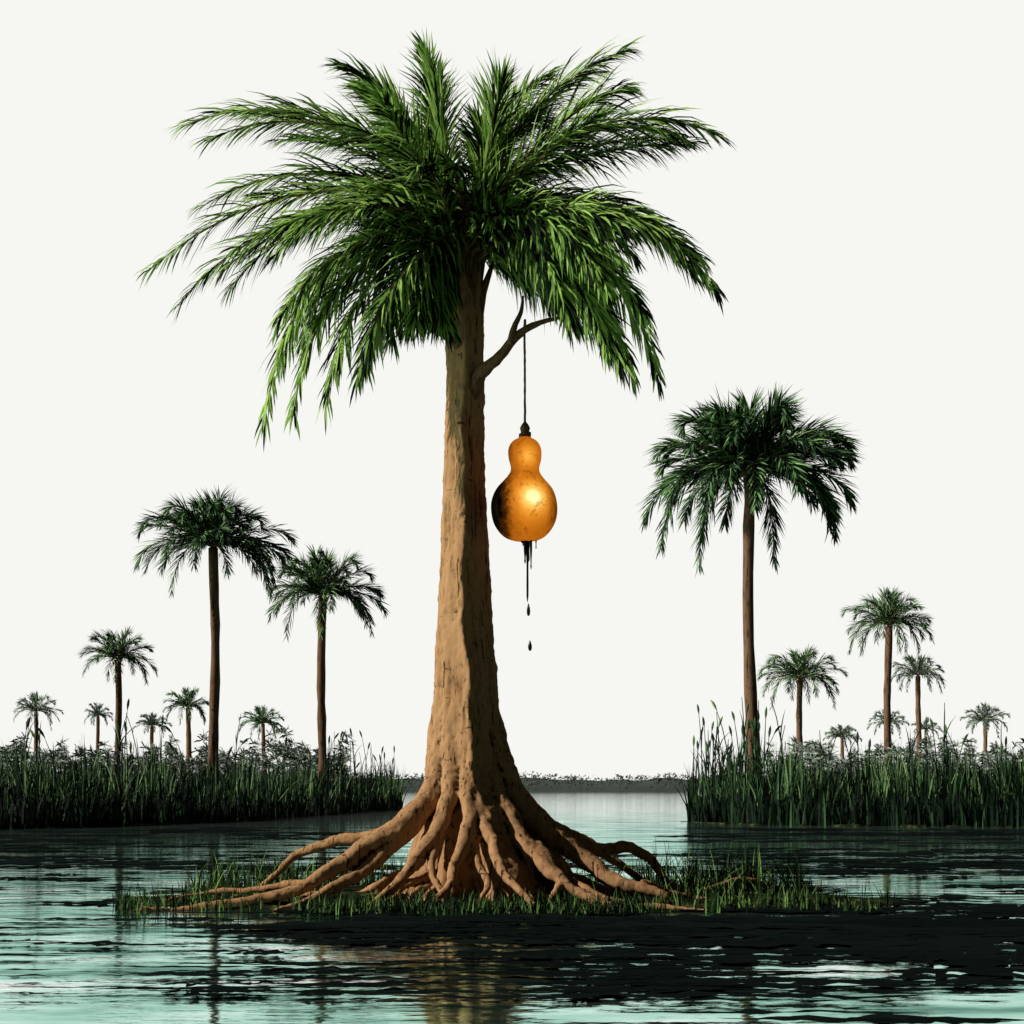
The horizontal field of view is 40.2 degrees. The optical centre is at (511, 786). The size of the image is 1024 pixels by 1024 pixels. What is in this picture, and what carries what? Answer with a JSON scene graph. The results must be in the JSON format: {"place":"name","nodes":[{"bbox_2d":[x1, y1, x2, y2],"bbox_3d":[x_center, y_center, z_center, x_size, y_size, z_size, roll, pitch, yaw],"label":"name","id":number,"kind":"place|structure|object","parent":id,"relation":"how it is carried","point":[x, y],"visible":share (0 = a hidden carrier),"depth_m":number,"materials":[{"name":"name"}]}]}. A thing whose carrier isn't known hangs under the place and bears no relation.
{"place":"outdoors","nodes":[
{"label":"outdoors","id":0,"kind":"place"},
{"bbox_2d":[0,809,397,829],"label":"river bank","id":1,"kind":"structure","parent":0,"point":[149,824],"depth_m":44.00,"materials":[{"name":"black soil"}]},
{"bbox_2d":[13,691,63,759],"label":"palm tree","id":2,"kind":"object","parent":1,"relation":"on","point":[31,707],"visible":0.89,"depth_m":119.84,"materials":[{"name":"green plant"}]},
{"bbox_2d":[75,627,157,770],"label":"palm tree","id":3,"kind":"object","parent":1,"relation":"on","point":[117,652],"visible":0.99,"depth_m":84.82,"materials":[{"name":"green plant"}]},
{"bbox_2d":[0,725,357,788],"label":"shrub thicket","id":4,"kind":"object","parent":1,"relation":"on","point":[291,753],"visible":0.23,"depth_m":82.15,"materials":[{"name":"green plant"}]},
{"bbox_2d":[162,686,208,771],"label":"palm tree","id":5,"kind":"object","parent":1,"relation":"on","point":[188,703],"visible":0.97,"depth_m":114.80,"materials":[{"name":"green plant"}]},
{"bbox_2d":[0,691,410,828],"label":"reed bed","id":6,"kind":"object","parent":1,"relation":"on","point":[84,796],"visible":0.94,"depth_m":44.44,"materials":[{"name":"green plant"}]},
{"bbox_2d":[131,486,299,778],"bbox_3d":[-11.618,-5.413,55.007,6.453,12.994,5.992,0,0,17],"label":"palm tree","id":7,"kind":"object","parent":1,"relation":"on","point":[214,524],"visible":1,"depth_m":54.77,"materials":[{"name":"green plant"}]},
{"bbox_2d":[238,704,284,771],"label":"palm tree","id":8,"kind":"object","parent":1,"relation":"on","point":[260,718],"visible":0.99,"depth_m":117.86,"materials":[{"name":"green plant"}]},
{"bbox_2d":[265,544,388,778],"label":"palm tree","id":9,"kind":"object","parent":1,"relation":"on","point":[315,574],"visible":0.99,"depth_m":67.80,"materials":[{"name":"green plant"}]},
{"bbox_2d":[0,792,1023,1023],"bbox_3d":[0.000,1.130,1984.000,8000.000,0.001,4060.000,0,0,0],"label":"water","id":10,"kind":"structure","parent":0,"point":[640,819],"depth_m":9.92,"materials":[{"name":"teal liquid"}]},
{"bbox_2d":[84,703,112,751],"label":"palm tree","id":11,"kind":"object","parent":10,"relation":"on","point":[97,713],"visible":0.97,"depth_m":144.84,"materials":[{"name":"green plant"}]},
{"bbox_2d":[131,711,172,742],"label":"palm tree","id":12,"kind":"object","parent":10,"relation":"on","point":[151,721],"visible":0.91,"depth_m":139.76,"materials":[{"name":"green plant"}]},
{"bbox_2d":[0,827,1023,1023],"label":"floating weed","id":13,"kind":"object","parent":10,"relation":"on","point":[977,955],"visible":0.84,"depth_m":10.20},
{"bbox_2d":[102,836,931,915],"bbox_3d":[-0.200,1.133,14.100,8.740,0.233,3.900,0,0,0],"label":"island mound","id":14,"kind":"object","parent":10,"relation":"in","point":[284,902],"visible":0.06,"depth_m":13.45,"materials":[{"name":"green plant"}]},
{"bbox_2d":[127,27,805,911],"bbox_3d":[-0.188,-3.242,13.704,6.941,8.868,3.243,0,0,0],"label":"palm tree","id":15,"kind":"object","parent":14,"relation":"on","point":[473,813],"visible":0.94,"depth_m":13.52,"materials":[{"name":"green plant"}]},
{"bbox_2d":[491,319,556,650],"bbox_3d":[0.118,-2.930,13.586,0.645,3.221,0.662,0,0,0],"label":"calabash gourd","id":16,"kind":"object","parent":15,"relation":"attached to","point":[524,506],"visible":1,"depth_m":13.41,"materials":[{"name":"orange plant"}]},
{"bbox_2d":[709,894,928,906],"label":"mud bank","id":17,"kind":"structure","parent":14,"relation":"on","point":[841,898],"depth_m":13.61,"materials":[{"name":"brown soil"}]},
{"bbox_2d":[805,741,829,753],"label":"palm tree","id":18,"kind":"object","parent":10,"relation":"on","point":[818,746],"visible":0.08,"depth_m":149.83,"materials":[{"name":"green plant"}]},
{"bbox_2d":[823,724,861,758],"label":"palm tree","id":19,"kind":"object","parent":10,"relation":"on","point":[845,732],"visible":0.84,"depth_m":139.84,"materials":[{"name":"green plant"}]},
{"bbox_2d":[866,709,908,738],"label":"palm tree","id":20,"kind":"object","parent":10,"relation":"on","point":[893,721],"visible":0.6,"depth_m":134.97,"materials":[{"name":"green plant"}]},
{"bbox_2d":[911,716,942,751],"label":"palm tree","id":21,"kind":"object","parent":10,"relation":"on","point":[925,728],"visible":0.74,"depth_m":144.87,"materials":[{"name":"green plant"}]},
{"bbox_2d":[959,703,1010,753],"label":"palm tree","id":22,"kind":"object","parent":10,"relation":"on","point":[986,714],"visible":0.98,"depth_m":124.86,"materials":[{"name":"green plant"}]},
{"bbox_2d":[0,0,1023,780],"label":"sky","id":23,"kind":"structure","parent":0,"point":[862,232],"materials":[{"name":"white"}]},
{"bbox_2d":[680,821,1023,827],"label":"river bank","id":24,"kind":"structure","parent":0,"point":[857,825],"depth_m":40.29,"materials":[{"name":"brown soil"}]},
{"bbox_2d":[635,381,864,769],"bbox_3d":[9.848,-7.803,58.040,9.655,17.774,9.677,0,0,0],"label":"palm tree","id":25,"kind":"object","parent":24,"relation":"on","point":[750,450],"visible":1,"depth_m":57.04,"materials":[{"name":"green plant"}]},
{"bbox_2d":[756,644,847,757],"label":"palm tree","id":26,"kind":"object","parent":24,"relation":"on","point":[798,666],"visible":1,"depth_m":87.72,"materials":[{"name":"green plant"}]},
{"bbox_2d":[673,697,1023,826],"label":"reed bed","id":27,"kind":"object","parent":24,"relation":"on","point":[789,793],"visible":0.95,"depth_m":41.67,"materials":[{"name":"green plant"}]},
{"bbox_2d":[839,586,934,768],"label":"palm tree","id":28,"kind":"object","parent":24,"relation":"on","point":[888,613],"visible":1,"depth_m":79.81,"materials":[{"name":"green plant"}]},
{"bbox_2d":[761,733,1023,785],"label":"shrub thicket","id":29,"kind":"object","parent":24,"relation":"on","point":[809,750],"visible":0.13,"depth_m":75.68,"materials":[{"name":"green plant"}]},
{"bbox_2d":[891,654,945,759],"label":"palm tree","id":30,"kind":"object","parent":24,"relation":"on","point":[918,669],"visible":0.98,"depth_m":111.81,"materials":[{"name":"green plant"}]}
]}

